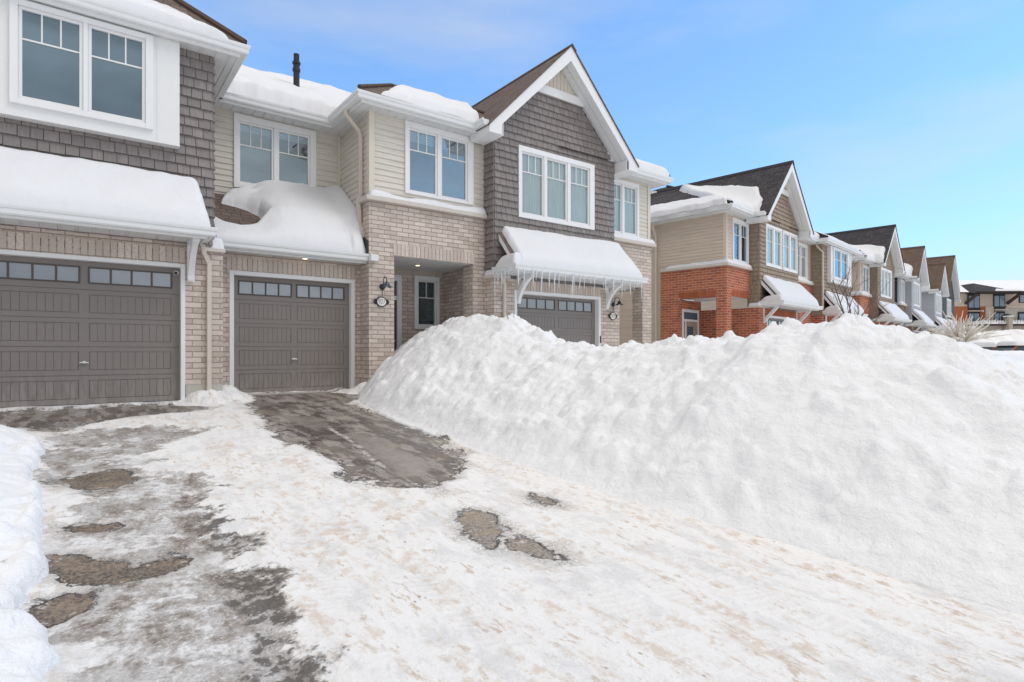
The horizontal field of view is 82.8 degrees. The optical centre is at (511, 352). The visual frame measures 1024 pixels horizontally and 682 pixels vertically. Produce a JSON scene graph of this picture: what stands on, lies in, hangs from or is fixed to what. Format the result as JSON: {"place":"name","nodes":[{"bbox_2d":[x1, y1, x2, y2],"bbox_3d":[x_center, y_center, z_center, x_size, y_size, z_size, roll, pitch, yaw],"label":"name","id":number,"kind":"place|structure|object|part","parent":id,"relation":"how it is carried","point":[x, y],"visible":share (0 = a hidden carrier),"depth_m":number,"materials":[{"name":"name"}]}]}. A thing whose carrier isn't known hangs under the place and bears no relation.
{"place":"outdoors","nodes":[
{"label":"outdoors","id":0,"kind":"place"},
{"bbox_2d":[0,382,1023,681],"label":"driveway","id":1,"kind":"structure","parent":0,"point":[236,534],"depth_m":3.31,"materials":[{"name":"white snow"}]},
{"bbox_2d":[183,0,1023,300],"label":"sky","id":2,"kind":"structure","parent":0,"point":[907,114],"materials":[{"name":"blue"}]},
{"bbox_3d":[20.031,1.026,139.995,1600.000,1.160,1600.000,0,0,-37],"label":"snow ground","id":3,"kind":"structure","parent":0,"visible":0},
{"bbox_2d":[0,424,59,681],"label":"snowbank","id":4,"kind":"object","parent":3,"relation":"on","point":[28,653],"visible":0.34,"depth_m":3.08,"materials":[{"name":"white snow"}]},
{"bbox_2d":[0,0,250,407],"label":"townhouse","id":5,"kind":"structure","parent":3,"relation":"on","point":[112,250],"depth_m":8.52,"materials":[{"name":"beige brick"}]},
{"bbox_2d":[0,255,179,407],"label":"garage door","id":6,"kind":"structure","parent":5,"relation":"in","point":[72,332],"depth_m":8.51,"materials":[{"name":"grey metal"}]},
{"bbox_2d":[213,53,488,394],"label":"townhouse","id":7,"kind":"structure","parent":3,"relation":"on","point":[337,212],"depth_m":11.69,"materials":[{"name":"beige"}]},
{"bbox_2d":[233,113,315,187],"bbox_3d":[-4.989,-4.025,12.165,1.630,1.470,0.448,0,0,-37],"label":"window","id":8,"kind":"structure","parent":7,"relation":"in","point":[264,150],"depth_m":12.18,"materials":[{"name":"white plastic"}]},
{"bbox_2d":[234,276,348,392],"bbox_3d":[-4.184,-0.345,11.142,2.230,2.170,0.090,0,0,-37],"label":"garage door","id":9,"kind":"structure","parent":7,"relation":"in","point":[290,335],"depth_m":11.09,"materials":[{"name":"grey metal"}]},
{"bbox_2d":[394,275,401,350],"bbox_3d":[-3.015,-0.575,13.325,1.060,2.490,0.120,0,0,-37],"label":"entry door","id":10,"kind":"structure","parent":7,"relation":"in","point":[398,283],"depth_m":13.58,"materials":[{"name":"silver metal"}]},
{"bbox_2d":[414,275,439,328],"bbox_3d":[-2.178,-1.210,14.209,0.680,1.280,0.448,0,0,-37],"label":"porch window","id":11,"kind":"structure","parent":7,"relation":"in","point":[426,288],"depth_m":14.16,"materials":[{"name":"white plastic"}]},
{"bbox_2d":[404,120,473,204],"bbox_3d":[-1.655,-4.037,12.602,1.670,1.495,0.448,0,0,-37],"label":"window","id":12,"kind":"structure","parent":7,"relation":"in","point":[439,163],"depth_m":12.67,"materials":[{"name":"white plastic"}]},
{"bbox_2d":[470,43,673,346],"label":"townhouse","id":13,"kind":"structure","parent":3,"relation":"on","point":[571,181],"depth_m":13.98,"materials":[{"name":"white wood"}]},
{"bbox_2d":[517,295,594,344],"bbox_3d":[1.064,-0.320,14.068,2.660,2.140,0.064,0,0,-37],"label":"garage door","id":14,"kind":"structure","parent":13,"relation":"in","point":[569,319],"depth_m":14.18,"materials":[{"name":"grey metal"}]},
{"bbox_2d":[518,145,594,229],"bbox_3d":[1.083,-3.920,13.986,2.410,1.640,0.138,0,0,-37],"label":"window","id":15,"kind":"structure","parent":13,"relation":"in","point":[553,188],"depth_m":14.00,"materials":[{"name":"white plastic"}]},
{"bbox_2d":[614,179,638,236],"bbox_3d":[3.001,-3.945,15.899,1.290,1.530,0.138,0,0,-37],"label":"window","id":16,"kind":"structure","parent":13,"relation":"in","point":[626,193],"depth_m":16.06,"materials":[{"name":"white plastic"}]},
{"bbox_2d":[357,313,1023,614],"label":"snowbank","id":17,"kind":"object","parent":3,"relation":"on","point":[894,451],"visible":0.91,"depth_m":4.84,"materials":[{"name":"white snow"}]},
{"bbox_2d":[619,160,822,344],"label":"townhouse","id":18,"kind":"structure","parent":3,"relation":"on","point":[723,241],"depth_m":20.98,"materials":[{"name":"red"}]},
{"bbox_2d":[682,309,698,338],"bbox_3d":[6.591,-0.430,21.448,0.050,2.320,1.240,0,0,45],"label":"entry door","id":19,"kind":"structure","parent":18,"relation":"in","point":[691,326],"depth_m":21.42,"materials":[{"name":"white wood"}]},
{"bbox_2d":[732,217,748,263],"bbox_3d":[7.884,-3.885,20.518,0.448,1.530,1.290,0,0,45],"label":"window","id":20,"kind":"structure","parent":18,"relation":"in","point":[740,229],"depth_m":20.61,"materials":[{"name":"white plastic"}]},
{"bbox_2d":[765,223,781,269],"bbox_3d":[9.682,-3.920,21.560,0.138,1.520,1.520,0,0,45],"label":"window","id":21,"kind":"structure","parent":18,"relation":"in","point":[773,234],"depth_m":21.52,"materials":[{"name":"white plastic"}]},
{"bbox_2d":[768,318,783,325],"bbox_3d":[10.081,-0.260,22.065,0.064,2.140,2.660,0,0,45],"label":"garage door","id":22,"kind":"structure","parent":18,"relation":"in","point":[779,321],"depth_m":21.97,"materials":[{"name":"grey metal"}]},
{"bbox_2d":[782,230,797,273],"bbox_3d":[10.827,-3.920,22.706,0.138,1.520,1.520,0,0,45],"label":"window","id":23,"kind":"structure","parent":18,"relation":"in","point":[790,241],"depth_m":22.66,"materials":[{"name":"white plastic"}]},
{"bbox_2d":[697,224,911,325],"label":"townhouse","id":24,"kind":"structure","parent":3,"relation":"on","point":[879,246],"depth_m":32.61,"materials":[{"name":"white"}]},
{"bbox_2d":[862,264,869,293],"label":"window","id":25,"kind":"structure","parent":24,"relation":"in","point":[866,269],"depth_m":31.65,"materials":[{"name":"white glass"}]},
{"bbox_2d":[880,267,891,298],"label":"window","id":26,"kind":"structure","parent":24,"relation":"in","point":[887,293],"depth_m":33.46,"materials":[{"name":"white plastic"}]},
{"bbox_2d":[781,229,867,323],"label":"townhouse","id":27,"kind":"structure","parent":3,"relation":"on","point":[825,255],"depth_m":25.38,"materials":[{"name":"beige"}]},
{"bbox_2d":[798,242,807,279],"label":"window","id":28,"kind":"structure","parent":27,"relation":"in","point":[803,249],"depth_m":24.99,"materials":[{"name":"white plastic"}]},
{"bbox_2d":[819,254,897,322],"bbox_3d":[9.202,-0.907,15.225,1.894,3.855,1.625,0,0,4],"label":"bare tree","id":29,"kind":"object","parent":3,"relation":"on","point":[848,303],"visible":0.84,"depth_m":15.30,"materials":[{"name":"brown plant"}]},
{"bbox_2d":[894,246,935,332],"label":"townhouse","id":30,"kind":"structure","parent":3,"relation":"on","point":[911,281],"depth_m":38.92,"materials":[{"name":"white"}]},
{"bbox_2d":[894,279,904,302],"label":"window","id":31,"kind":"structure","parent":30,"relation":"in","point":[902,281],"depth_m":38.26,"materials":[{"name":"white plastic"}]},
{"bbox_2d":[913,281,919,306],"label":"window","id":32,"kind":"structure","parent":30,"relation":"in","point":[916,287],"depth_m":40.26,"materials":[{"name":"white plastic"}]},
{"bbox_2d":[884,263,949,333],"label":"townhouse","id":33,"kind":"structure","parent":3,"relation":"on","point":[935,292],"depth_m":46.89,"materials":[{"name":"white"}]},
{"bbox_2d":[936,293,940,314],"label":"window","id":34,"kind":"structure","parent":33,"relation":"in","point":[938,297],"depth_m":48.02,"materials":[{"name":"white glass"}]},
{"bbox_2d":[927,255,960,332],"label":"townhouse","id":35,"kind":"structure","parent":3,"relation":"on","point":[950,301],"depth_m":52.48,"materials":[{"name":"white"}]},
{"bbox_2d":[947,298,950,317],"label":"window","id":36,"kind":"structure","parent":35,"relation":"in","point":[948,300],"depth_m":52.35,"materials":[{"name":"white plastic"}]},
{"bbox_2d":[923,310,1011,341],"bbox_3d":[16.227,-0.933,20.984,2.618,1.339,2.183,0,0,29],"label":"frosted shrub","id":37,"kind":"object","parent":3,"relation":"on","point":[961,335],"visible":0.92,"depth_m":20.78,"materials":[{"name":"beige plant"}]},
{"bbox_2d":[971,341,995,349],"bbox_3d":[31.209,0.153,38.000,4.500,1.831,1.884,0,0,38],"label":"parked car","id":38,"kind":"object","parent":3,"relation":"on","point":[988,345],"visible":0.2,"depth_m":37.57,"materials":[{"name":"white paint"}]},
{"bbox_2d":[948,329,1023,343],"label":"snowbank","id":39,"kind":"object","parent":3,"relation":"on","point":[1017,335],"visible":0.19,"depth_m":45.51,"materials":[{"name":"white snow"}]},
{"bbox_2d":[954,280,1023,331],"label":"apartment building","id":40,"kind":"structure","parent":3,"relation":"on","point":[983,298],"depth_m":74.84,"materials":[{"name":"brown paint"}]},
{"bbox_2d":[967,294,979,309],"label":"window","id":41,"kind":"structure","parent":40,"relation":"in","point":[974,304],"depth_m":74.82,"materials":[{"name":"blue glass"}]},
{"bbox_2d":[968,312,979,321],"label":"window","id":42,"kind":"structure","parent":40,"relation":"in","point":[976,315],"depth_m":74.82,"materials":[{"name":"glass"}]},
{"bbox_2d":[993,294,1004,308],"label":"window","id":43,"kind":"structure","parent":40,"relation":"in","point":[998,299],"depth_m":74.82,"materials":[{"name":"blue glass"}]},
{"bbox_2d":[994,311,1004,320],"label":"window","id":44,"kind":"structure","parent":40,"relation":"in","point":[998,314],"depth_m":74.82,"materials":[{"name":"glass"}]},
{"bbox_2d":[1018,312,1023,319],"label":"window","id":45,"kind":"structure","parent":40,"relation":"in","point":[1020,314],"depth_m":74.84,"materials":[{"name":"glass"}]},
{"bbox_2d":[1019,293,1023,302],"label":"window","id":46,"kind":"structure","parent":40,"relation":"in","point":[1021,298],"depth_m":74.82,"materials":[{"name":"glass"}]},
{"bbox_2d":[985,349,1023,354],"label":"snowbank","id":47,"kind":"object","parent":3,"relation":"on","point":[992,352],"visible":0.09,"depth_m":20.71,"materials":[{"name":"white snow"}]},
{"bbox_2d":[992,341,1023,350],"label":"parked car","id":48,"kind":"object","parent":3,"relation":"on","point":[1010,346],"visible":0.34,"depth_m":30.75,"materials":[{"name":"red paint"}]},
{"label":"rear window","id":49,"kind":"part","parent":48,"relation":"part of","materials":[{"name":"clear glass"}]},
{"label":"side window","id":50,"kind":"part","parent":48,"relation":"part of","materials":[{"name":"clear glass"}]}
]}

